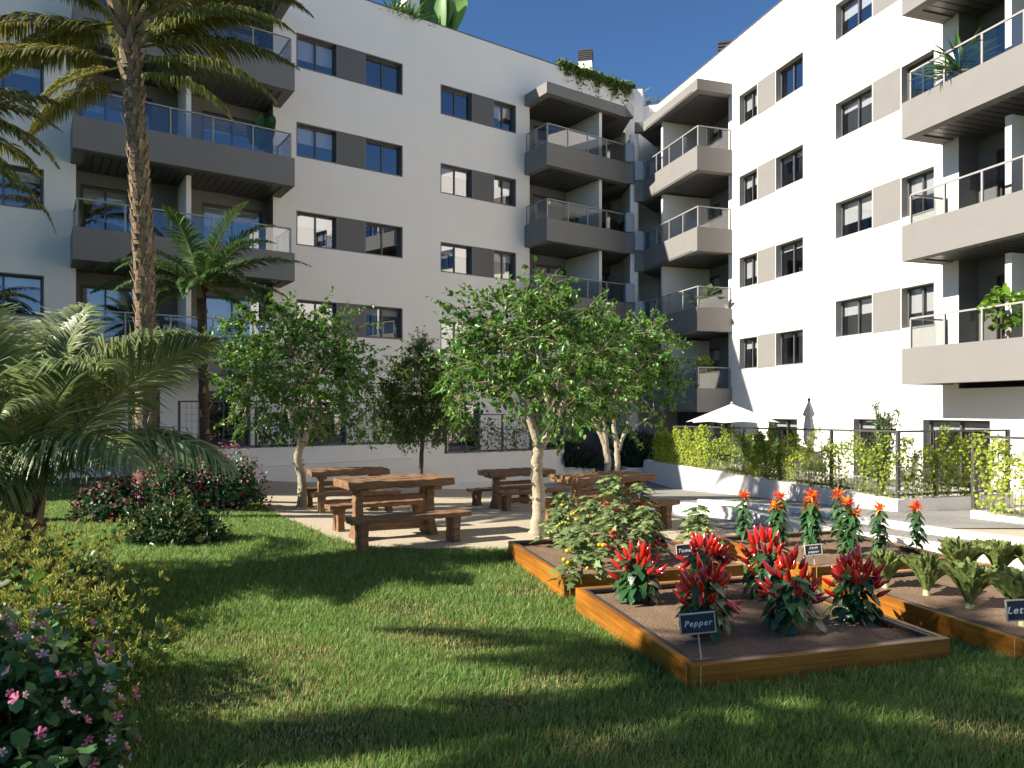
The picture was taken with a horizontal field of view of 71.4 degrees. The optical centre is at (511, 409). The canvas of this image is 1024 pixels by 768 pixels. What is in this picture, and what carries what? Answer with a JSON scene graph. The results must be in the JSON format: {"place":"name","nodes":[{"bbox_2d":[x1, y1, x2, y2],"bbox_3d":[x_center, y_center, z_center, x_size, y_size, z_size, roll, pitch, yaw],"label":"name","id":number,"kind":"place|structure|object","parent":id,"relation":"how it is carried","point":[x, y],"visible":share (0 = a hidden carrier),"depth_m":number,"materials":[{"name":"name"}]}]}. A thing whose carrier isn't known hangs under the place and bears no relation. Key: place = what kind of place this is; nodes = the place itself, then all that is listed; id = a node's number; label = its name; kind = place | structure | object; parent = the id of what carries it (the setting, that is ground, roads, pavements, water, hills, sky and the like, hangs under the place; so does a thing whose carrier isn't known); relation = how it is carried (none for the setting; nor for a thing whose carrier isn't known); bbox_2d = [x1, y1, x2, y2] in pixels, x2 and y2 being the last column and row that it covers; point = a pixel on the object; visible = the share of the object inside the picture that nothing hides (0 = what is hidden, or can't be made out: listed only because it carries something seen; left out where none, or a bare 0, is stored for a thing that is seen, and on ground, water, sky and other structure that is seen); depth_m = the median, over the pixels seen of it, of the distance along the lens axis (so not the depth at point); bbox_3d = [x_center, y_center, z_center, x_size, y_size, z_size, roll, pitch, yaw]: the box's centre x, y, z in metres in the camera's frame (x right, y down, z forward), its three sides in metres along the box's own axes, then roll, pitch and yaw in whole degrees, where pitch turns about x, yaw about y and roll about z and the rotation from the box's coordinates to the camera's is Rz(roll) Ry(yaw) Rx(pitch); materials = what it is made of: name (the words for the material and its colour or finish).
{"place":"outdoors","nodes":[
{"label":"outdoors","id":0,"kind":"place"},
{"bbox_2d":[11,467,1023,767],"bbox_3d":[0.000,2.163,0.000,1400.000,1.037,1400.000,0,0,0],"label":"ground","id":1,"kind":"structure","parent":0,"point":[335,733],"depth_m":4.03,"materials":[{"name":"green plant"}]},
{"bbox_2d":[0,40,71,235],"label":"palm tree","id":2,"kind":"object","parent":1,"relation":"on","point":[9,128],"visible":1,"depth_m":11.03,"materials":[{"name":"green plant"}]},
{"bbox_2d":[0,599,140,767],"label":"flowering shrub","id":3,"kind":"object","parent":1,"relation":"on","point":[57,721],"visible":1,"depth_m":3.16,"materials":[{"name":"green plant"}]},
{"bbox_2d":[0,500,170,643],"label":"flowering shrub","id":4,"kind":"object","parent":1,"relation":"on","point":[79,569],"visible":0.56,"depth_m":5.35,"materials":[{"name":"green plant"}]},
{"bbox_2d":[0,517,191,724],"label":"flowering shrub","id":5,"kind":"object","parent":1,"relation":"on","point":[80,625],"visible":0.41,"depth_m":4.07,"materials":[{"name":"green plant"}]},
{"bbox_2d":[64,471,160,523],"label":"flowering shrub","id":6,"kind":"object","parent":1,"relation":"on","point":[105,500],"visible":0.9,"depth_m":10.97,"materials":[{"name":"green plant"}]},
{"bbox_2d":[0,302,240,578],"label":"palm tree","id":7,"kind":"object","parent":1,"relation":"on","point":[50,387],"visible":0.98,"depth_m":6.58,"materials":[{"name":"green plant"}]},
{"bbox_2d":[0,0,313,487],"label":"palm tree","id":8,"kind":"object","parent":1,"relation":"on","point":[129,22],"visible":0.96,"depth_m":13.81,"materials":[{"name":"brown plant"}]},
{"bbox_2d":[102,486,246,547],"bbox_3d":[-4.331,1.361,9.102,1.724,0.769,1.050,0,0,16],"label":"flowering shrub","id":9,"kind":"object","parent":1,"relation":"on","point":[180,524],"visible":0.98,"depth_m":8.97,"materials":[{"name":"green plant"}]},
{"bbox_2d":[133,448,229,509],"bbox_3d":[-5.991,1.211,12.934,1.754,1.206,1.606,0,0,0],"label":"flowering shrub","id":10,"kind":"object","parent":1,"relation":"on","point":[163,483],"visible":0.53,"depth_m":12.60,"materials":[{"name":"green plant"}]},
{"bbox_2d":[89,201,311,463],"bbox_3d":[-7.461,-1.457,17.014,4.017,7.003,3.840,0,0,44],"label":"palm tree","id":11,"kind":"object","parent":1,"relation":"on","point":[208,269],"visible":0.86,"depth_m":16.84,"materials":[{"name":"green plant"}]},
{"bbox_2d":[176,440,274,510],"bbox_3d":[-5.304,1.205,13.171,1.647,1.271,1.596,0,0,40],"label":"flowering shrub","id":12,"kind":"object","parent":1,"relation":"on","point":[237,492],"visible":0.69,"depth_m":12.92,"materials":[{"name":"green plant"}]},
{"bbox_2d":[0,0,657,477],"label":"apartment building","id":13,"kind":"structure","parent":1,"relation":"on","point":[400,170],"depth_m":25.28,"materials":[{"name":"white paint"}]},
{"bbox_2d":[0,62,43,103],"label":"window","id":14,"kind":"structure","parent":13,"relation":"in","point":[32,81],"depth_m":21.07,"materials":[{"name":"blue glass"}]},
{"bbox_2d":[0,163,43,209],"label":"window","id":15,"kind":"structure","parent":13,"relation":"in","point":[35,182],"depth_m":20.94,"materials":[{"name":"blue glass"}]},
{"bbox_2d":[0,272,43,316],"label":"window","id":16,"kind":"structure","parent":13,"relation":"in","point":[27,290],"depth_m":20.92,"materials":[{"name":"glass"}]},
{"bbox_2d":[80,284,134,339],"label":"balcony door","id":17,"kind":"structure","parent":13,"relation":"in","point":[120,298],"depth_m":21.92,"materials":[{"name":"glass"}]},
{"bbox_2d":[80,83,152,129],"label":"balcony door","id":18,"kind":"structure","parent":13,"relation":"in","point":[109,110],"depth_m":22.21,"materials":[{"name":"blue glass"}]},
{"bbox_2d":[80,183,152,235],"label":"balcony door","id":19,"kind":"structure","parent":13,"relation":"in","point":[97,215],"depth_m":22.21,"materials":[{"name":"blue glass"}]},
{"bbox_2d":[198,390,250,445],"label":"window","id":20,"kind":"structure","parent":13,"relation":"in","point":[222,410],"depth_m":24.31,"materials":[{"name":"black glass"}]},
{"bbox_2d":[202,110,260,149],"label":"balcony door","id":21,"kind":"structure","parent":13,"relation":"in","point":[225,132],"depth_m":23.79,"materials":[{"name":"blue glass"}]},
{"bbox_2d":[202,202,261,248],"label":"balcony door","id":22,"kind":"structure","parent":13,"relation":"in","point":[208,209],"depth_m":23.95,"materials":[{"name":"blue glass"}]},
{"bbox_2d":[206,295,261,345],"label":"balcony door","id":23,"kind":"structure","parent":13,"relation":"in","point":[218,306],"depth_m":23.64,"materials":[{"name":"glass"}]},
{"bbox_2d":[296,32,337,77],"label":"window","id":24,"kind":"structure","parent":13,"relation":"in","point":[313,54],"depth_m":24.72,"materials":[{"name":"blue glass"}]},
{"bbox_2d":[296,122,337,163],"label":"window","id":25,"kind":"structure","parent":13,"relation":"in","point":[312,142],"depth_m":24.80,"materials":[{"name":"blue glass"}]},
{"bbox_2d":[296,210,337,249],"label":"window","id":26,"kind":"structure","parent":13,"relation":"in","point":[312,229],"depth_m":24.90,"materials":[{"name":"white glass"}]},
{"bbox_2d":[365,53,402,94],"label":"window","id":27,"kind":"structure","parent":13,"relation":"in","point":[384,74],"depth_m":27.10,"materials":[{"name":"blue glass"}]},
{"bbox_2d":[365,137,402,176],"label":"window","id":28,"kind":"structure","parent":13,"relation":"in","point":[380,156],"depth_m":27.34,"materials":[{"name":"blue glass"}]},
{"bbox_2d":[365,221,402,257],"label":"window","id":29,"kind":"structure","parent":13,"relation":"in","point":[380,239],"depth_m":27.40,"materials":[{"name":"glass"}]},
{"bbox_2d":[365,305,402,339],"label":"window","id":30,"kind":"structure","parent":13,"relation":"in","point":[392,317],"depth_m":26.34,"materials":[{"name":"glass"}]},
{"bbox_2d":[420,0,467,29],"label":"potted plant","id":31,"kind":"object","parent":13,"relation":"on","point":[449,13],"visible":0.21,"depth_m":28.18,"materials":[{"name":"plant"}]},
{"bbox_2d":[441,84,472,121],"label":"window","id":32,"kind":"structure","parent":13,"relation":"in","point":[456,103],"depth_m":28.85,"materials":[{"name":"blue glass"}]},
{"bbox_2d":[441,163,472,198],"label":"window","id":33,"kind":"structure","parent":13,"relation":"in","point":[455,180],"depth_m":28.01,"materials":[{"name":"white glass"}]},
{"bbox_2d":[441,242,472,275],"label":"window","id":34,"kind":"structure","parent":13,"relation":"in","point":[455,258],"depth_m":28.01,"materials":[{"name":"glass"}]},
{"bbox_2d":[554,57,635,105],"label":"hanging creeper","id":35,"kind":"object","parent":13,"relation":"hanging from","point":[608,81],"visible":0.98,"depth_m":31.28,"materials":[{"name":"green plant"}]},
{"bbox_2d":[158,442,563,485],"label":"garden wall","id":36,"kind":"structure","parent":1,"relation":"on","point":[461,467],"depth_m":23.01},
{"bbox_2d":[178,401,564,453],"bbox_3d":[-3.474,0.605,22.584,13.053,1.690,0.060,0,0,-34],"label":"metal fence","id":37,"kind":"object","parent":36,"relation":"on","point":[502,424],"visible":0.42,"depth_m":21.41,"materials":[{"name":"black metal"}]},
{"bbox_2d":[253,458,491,488],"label":"parapet wall","id":38,"kind":"structure","parent":1,"relation":"on","point":[405,466],"depth_m":21.45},
{"bbox_2d":[363,325,474,492],"bbox_3d":[-2.089,0.132,15.819,2.582,4.031,2.607,0,0,0],"label":"slender tree","id":39,"kind":"object","parent":1,"relation":"on","point":[405,431],"visible":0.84,"depth_m":15.43,"materials":[{"name":"green plant"}]},
{"bbox_2d":[543,306,705,501],"bbox_3d":[2.154,-0.019,14.269,3.018,4.194,2.991,0,0,-44],"label":"broadleaf tree","id":40,"kind":"object","parent":1,"relation":"on","point":[655,367],"visible":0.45,"depth_m":13.89,"materials":[{"name":"green plant"}]},
{"bbox_2d":[508,534,743,597],"bbox_3d":[1.094,1.597,7.481,1.851,0.205,1.831,0,0,-16],"label":"planter box","id":41,"kind":"object","parent":1,"relation":"on","point":[541,558],"visible":0.4,"depth_m":7.10,"materials":[{"name":"wood"}]},
{"bbox_2d":[547,524,614,589],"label":"tomato plant","id":42,"kind":"object","parent":41,"relation":"on","point":[595,563],"visible":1,"depth_m":6.25,"materials":[{"name":"green plant"}]},
{"bbox_2d":[589,473,639,544],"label":"tomato plant","id":43,"kind":"object","parent":41,"relation":"on","point":[614,484],"visible":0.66,"depth_m":8.15,"materials":[{"name":"green plant"}]},
{"bbox_2d":[587,510,643,569],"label":"tomato plant","id":44,"kind":"object","parent":41,"relation":"on","point":[613,530],"visible":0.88,"depth_m":6.93,"materials":[{"name":"green plant"}]},
{"bbox_2d":[621,506,677,566],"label":"tomato plant","id":45,"kind":"object","parent":41,"relation":"on","point":[646,523],"visible":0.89,"depth_m":7.25,"materials":[{"name":"green plant"}]},
{"bbox_2d":[576,576,949,690],"bbox_3d":[1.700,1.607,5.318,1.901,0.225,1.904,0,0,-16],"label":"planter box","id":46,"kind":"object","parent":1,"relation":"on","point":[750,648],"visible":0.59,"depth_m":4.73,"materials":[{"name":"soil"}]},
{"bbox_2d":[608,539,667,605],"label":"pepper plant","id":47,"kind":"object","parent":46,"relation":"in","point":[636,578],"visible":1,"depth_m":5.64,"materials":[{"name":"red plant"}]},
{"bbox_2d":[674,530,735,600],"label":"pepper plant","id":48,"kind":"object","parent":46,"relation":"on","point":[716,553],"visible":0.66,"depth_m":5.81,"materials":[{"name":"red plant"}]},
{"bbox_2d":[672,552,742,644],"bbox_3d":[1.322,1.278,4.842,0.457,0.616,0.465,0,0,0],"label":"pepper plant","id":49,"kind":"object","parent":46,"relation":"on","point":[707,593],"visible":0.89,"depth_m":4.76,"materials":[{"name":"red plant"}]},
{"bbox_2d":[736,524,793,601],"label":"pepper plant","id":50,"kind":"object","parent":46,"relation":"on","point":[758,555],"visible":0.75,"depth_m":5.79,"materials":[{"name":"red plant"}]},
{"bbox_2d":[754,541,827,636],"bbox_3d":[1.943,1.259,4.957,0.468,0.681,0.507,0,0,0],"label":"pepper plant","id":51,"kind":"object","parent":46,"relation":"on","point":[800,585],"visible":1,"depth_m":4.89,"materials":[{"name":"red plant"}]},
{"bbox_2d":[821,541,891,626],"bbox_3d":[2.485,1.282,5.251,0.472,0.616,0.448,0,0,-16],"label":"pepper plant","id":52,"kind":"object","parent":46,"relation":"in","point":[855,581],"visible":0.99,"depth_m":5.16,"materials":[{"name":"red plant"}]},
{"bbox_2d":[642,460,1013,511],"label":"garden wall","id":53,"kind":"structure","parent":1,"relation":"on","point":[688,478],"depth_m":17.56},
{"bbox_2d":[654,425,1009,497],"bbox_3d":[6.624,1.124,19.753,2.822,1.467,12.692,0,0,-18],"label":"metal fence","id":54,"kind":"object","parent":53,"relation":"on","point":[898,476],"visible":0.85,"depth_m":14.18,"materials":[{"name":"black metal"}]},
{"bbox_2d":[675,424,710,469],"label":"climbing vine","id":55,"kind":"object","parent":54,"relation":"attached to","point":[687,432],"visible":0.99,"depth_m":22.46,"materials":[{"name":"green plant"}]},
{"bbox_2d":[739,424,787,481],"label":"climbing vine","id":56,"kind":"object","parent":54,"relation":"attached to","point":[763,448],"visible":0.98,"depth_m":18.16,"materials":[{"name":"green plant"}]},
{"bbox_2d":[778,425,834,487],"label":"climbing vine","id":57,"kind":"object","parent":54,"relation":"attached to","point":[809,447],"visible":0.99,"depth_m":16.27,"materials":[{"name":"green plant"}]},
{"bbox_2d":[825,431,906,497],"bbox_3d":[7.032,1.065,14.294,0.309,1.309,2.399,0,0,-8],"label":"climbing vine","id":58,"kind":"object","parent":54,"relation":"attached to","point":[877,447],"visible":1,"depth_m":14.22,"materials":[{"name":"green plant"}]},
{"bbox_2d":[890,433,945,498],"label":"climbing vine","id":59,"kind":"object","parent":54,"relation":"attached to","point":[918,478],"visible":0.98,"depth_m":13.42,"materials":[{"name":"green plant"}]},
{"bbox_2d":[933,425,979,496],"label":"climbing vine","id":60,"kind":"object","parent":54,"relation":"attached to","point":[966,478],"visible":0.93,"depth_m":13.68,"materials":[{"name":"green plant"}]},
{"bbox_2d":[634,0,1023,493],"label":"apartment building","id":61,"kind":"structure","parent":1,"relation":"on","point":[830,196],"depth_m":21.44,"materials":[{"name":"white paint"}]},
{"bbox_2d":[775,50,803,103],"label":"window","id":62,"kind":"structure","parent":61,"relation":"in","point":[789,77],"depth_m":24.37,"materials":[{"name":"blue glass"}]},
{"bbox_2d":[775,143,803,191],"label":"window","id":63,"kind":"structure","parent":61,"relation":"in","point":[789,166],"depth_m":24.37,"materials":[{"name":"black glass"}]},
{"bbox_2d":[775,235,803,279],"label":"window","id":64,"kind":"structure","parent":61,"relation":"in","point":[789,255],"depth_m":24.37,"materials":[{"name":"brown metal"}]},
{"bbox_2d":[775,328,803,366],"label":"window","id":65,"kind":"structure","parent":61,"relation":"in","point":[789,345],"depth_m":24.38,"materials":[{"name":"glass"}]},
{"bbox_2d":[835,0,872,41],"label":"window","id":66,"kind":"structure","parent":61,"relation":"in","point":[849,14],"depth_m":21.67,"materials":[{"name":"glass"}]},
{"bbox_2d":[835,83,872,140],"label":"window","id":67,"kind":"structure","parent":61,"relation":"in","point":[854,112],"depth_m":21.67,"materials":[{"name":"grey glass"}]},
{"bbox_2d":[835,188,872,239],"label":"window","id":68,"kind":"structure","parent":61,"relation":"in","point":[853,214],"depth_m":21.52,"materials":[{"name":"white glass"}]},
{"bbox_2d":[835,293,872,337],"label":"window","id":69,"kind":"structure","parent":61,"relation":"in","point":[853,315],"depth_m":21.67,"materials":[{"name":"glass"}]},
{"bbox_2d":[900,48,934,108],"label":"window","id":70,"kind":"structure","parent":61,"relation":"in","point":[906,68],"depth_m":19.35,"materials":[{"name":"glass"}]},
{"bbox_2d":[900,165,934,219],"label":"window","id":71,"kind":"structure","parent":61,"relation":"in","point":[922,179],"depth_m":19.32,"materials":[{"name":"grey metal"}]},
{"bbox_2d":[900,281,934,329],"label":"window","id":72,"kind":"structure","parent":61,"relation":"in","point":[916,300],"depth_m":19.27,"materials":[{"name":"grey metal"}]},
{"bbox_2d":[906,24,1004,89],"bbox_3d":[10.556,-8.146,16.791,2.318,1.742,1.938,0,0,-29],"label":"potted plant","id":73,"kind":"object","parent":61,"relation":"on","point":[956,66],"visible":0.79,"depth_m":16.55,"materials":[{"name":"green plant"}]},
{"bbox_2d":[922,418,990,489],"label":"window","id":74,"kind":"structure","parent":61,"relation":"in","point":[927,423],"depth_m":18.68,"materials":[{"name":"brown metal"}]},
{"bbox_2d":[976,283,1023,338],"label":"potted plant","id":75,"kind":"object","parent":61,"relation":"on","point":[1010,320],"visible":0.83,"depth_m":15.56,"materials":[{"name":"green plant"}]},
{"bbox_2d":[673,502,1023,569],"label":"retaining wall","id":76,"kind":"structure","parent":1,"relation":"on","point":[720,511],"depth_m":10.73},
{"bbox_2d":[697,499,1023,544],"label":"retaining wall","id":77,"kind":"structure","parent":1,"relation":"on","point":[948,532],"depth_m":9.46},
{"bbox_2d":[822,563,1023,662],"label":"planter box","id":78,"kind":"object","parent":1,"relation":"on","point":[941,609],"visible":0.47,"depth_m":5.46,"materials":[{"name":"soil"}]},
{"bbox_2d":[900,550,946,595],"bbox_3d":[3.440,1.353,5.922,0.363,0.384,0.351,0,0,0],"label":"lettuce","id":79,"kind":"object","parent":78,"relation":"on","point":[928,572],"visible":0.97,"depth_m":5.87,"materials":[{"name":"green plant"}]},
{"bbox_2d":[937,535,991,562],"bbox_3d":[4.011,1.333,6.305,0.425,0.424,0.387,0,0,0],"label":"lettuce","id":80,"kind":"object","parent":78,"relation":"on","point":[954,549],"visible":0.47,"depth_m":6.24,"materials":[{"name":"green plant"}]},
{"bbox_2d":[937,556,998,608],"bbox_3d":[3.531,1.347,5.527,0.436,0.396,0.359,0,0,20],"label":"lettuce","id":81,"kind":"object","parent":78,"relation":"on","point":[969,578],"visible":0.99,"depth_m":5.47,"materials":[{"name":"green plant"}]},
{"bbox_2d":[987,564,1023,626],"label":"lettuce","id":82,"kind":"object","parent":78,"relation":"on","point":[1008,583],"visible":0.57,"depth_m":5.09,"materials":[{"name":"green plant"}]},
{"bbox_2d":[971,507,1023,523],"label":"garden wall","id":83,"kind":"structure","parent":1,"relation":"on","point":[984,515],"depth_m":11.40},
{"bbox_2d":[971,435,1023,515],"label":"metal fence","id":84,"kind":"object","parent":83,"relation":"on","point":[974,475],"visible":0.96,"depth_m":11.59,"materials":[{"name":"black metal"}]},
{"bbox_2d":[964,430,1023,518],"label":"climbing vine","id":85,"kind":"object","parent":84,"relation":"attached to","point":[1002,468],"visible":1,"depth_m":11.37,"materials":[{"name":"green plant"}]},
{"bbox_2d":[371,0,779,104],"label":"sky","id":86,"kind":"structure","parent":0,"point":[658,45],"materials":[{"name":"blue"}]},
{"bbox_2d":[246,480,1023,565],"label":"sand","id":87,"kind":"structure","parent":0,"point":[484,525],"depth_m":11.04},
{"bbox_2d":[200,286,402,506],"bbox_3d":[-4.157,-0.227,13.890,3.482,4.295,3.951,0,0,-35],"label":"broadleaf tree","id":88,"kind":"object","parent":87,"relation":"on","point":[261,354],"visible":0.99,"depth_m":13.50,"materials":[{"name":"green plant"}]},
{"bbox_2d":[306,466,389,509],"bbox_3d":[-3.133,1.516,13.607,1.486,0.784,0.774,0,0,-24],"label":"picnic table","id":89,"kind":"object","parent":87,"relation":"on","point":[321,475],"visible":0.73,"depth_m":13.36,"materials":[{"name":"brown wood"}]},
{"bbox_2d":[323,498,423,531],"bbox_3d":[-1.911,1.522,10.318,1.582,0.397,0.300,0,0,-32],"label":"picnic bench","id":90,"kind":"object","parent":87,"relation":"on","point":[338,511],"visible":0.65,"depth_m":10.07,"materials":[{"name":"brown wood"}]},
{"bbox_2d":[333,473,454,539],"bbox_3d":[-1.584,1.296,9.559,1.486,0.784,0.774,0,0,-30],"label":"picnic table","id":91,"kind":"object","parent":87,"relation":"on","point":[358,487],"visible":0.88,"depth_m":9.41,"materials":[{"name":"brown wood"}]},
{"bbox_2d":[344,509,471,551],"bbox_3d":[-1.268,1.490,8.847,1.582,0.397,0.300,0,0,-29],"label":"picnic bench","id":92,"kind":"object","parent":87,"relation":"on","point":[452,517],"visible":0.97,"depth_m":8.74,"materials":[{"name":"brown wood"}]},
{"bbox_2d":[477,467,555,508],"bbox_3d":[0.096,1.625,14.709,1.486,0.784,0.774,0,0,-31],"label":"picnic table","id":93,"kind":"object","parent":87,"relation":"on","point":[496,476],"visible":0.7,"depth_m":14.42,"materials":[{"name":"brown wood"}]},
{"bbox_2d":[419,255,657,535],"bbox_3d":[0.322,-0.092,9.684,3.140,3.663,3.069,0,0,0],"label":"broadleaf tree","id":94,"kind":"object","parent":87,"relation":"on","point":[548,318],"visible":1,"depth_m":9.29,"materials":[{"name":"green plant"}]},
{"bbox_2d":[550,470,655,526],"bbox_3d":[1.376,1.356,10.759,1.486,0.784,0.774,0,0,-31],"label":"picnic table","id":95,"kind":"object","parent":87,"relation":"on","point":[578,482],"visible":0.66,"depth_m":10.54,"materials":[{"name":"brown wood"}]},
{"bbox_2d":[717,530,948,587],"bbox_3d":[3.451,1.607,7.818,1.746,0.225,1.726,0,0,-15],"label":"planter box","id":96,"kind":"object","parent":87,"relation":"on","point":[823,562],"visible":0.34,"depth_m":7.81,"materials":[{"name":"soil"}]},
{"bbox_2d":[797,488,825,552],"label":"orange flower","id":97,"kind":"object","parent":96,"relation":"on","point":[810,525],"visible":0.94,"depth_m":7.61,"materials":[{"name":"green plant"}]},
{"bbox_2d":[834,495,864,556],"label":"orange flower","id":98,"kind":"object","parent":96,"relation":"on","point":[850,519],"visible":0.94,"depth_m":7.37,"materials":[{"name":"green plant"}]},
{"bbox_2d":[529,468,1023,527],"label":"paving","id":99,"kind":"structure","parent":0,"point":[954,519],"depth_m":13.30,"materials":[{"name":"grey concrete"}]},
{"bbox_2d":[564,467,594,472],"bbox_3d":[2.059,2.510,27.106,2.213,0.780,1.946,0,0,0],"label":"flower planter","id":100,"kind":"object","parent":99,"relation":"on","point":[572,470],"visible":0.19,"depth_m":26.18,"materials":[{"name":"concrete"}]},
{"bbox_2d":[545,440,602,470],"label":"bush","id":101,"kind":"object","parent":100,"relation":"in","point":[583,456],"visible":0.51,"depth_m":26.28,"materials":[{"name":"green plant"}]},
{"bbox_2d":[620,465,642,471],"bbox_3d":[4.940,2.550,28.125,1.320,0.700,2.550,0,0,0],"label":"flower planter","id":102,"kind":"object","parent":99,"relation":"on","point":[626,468],"visible":0.24,"depth_m":26.92,"materials":[{"name":"concrete"}]},
{"bbox_2d":[609,430,665,467],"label":"bush","id":103,"kind":"object","parent":102,"relation":"in","point":[632,455],"visible":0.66,"depth_m":27.14,"materials":[{"name":"green plant"}]},
{"bbox_2d":[674,457,1023,507],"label":"terrace paving","id":104,"kind":"structure","parent":0,"point":[850,476],"depth_m":19.01,"materials":[{"name":"concrete"}]},
{"bbox_2d":[687,401,779,470],"bbox_3d":[6.944,0.827,22.500,2.678,2.185,2.678,0,0,0],"label":"parasol","id":105,"kind":"object","parent":104,"relation":"on","point":[731,413],"visible":0.81,"depth_m":21.84,"materials":[{"name":"fabric"}]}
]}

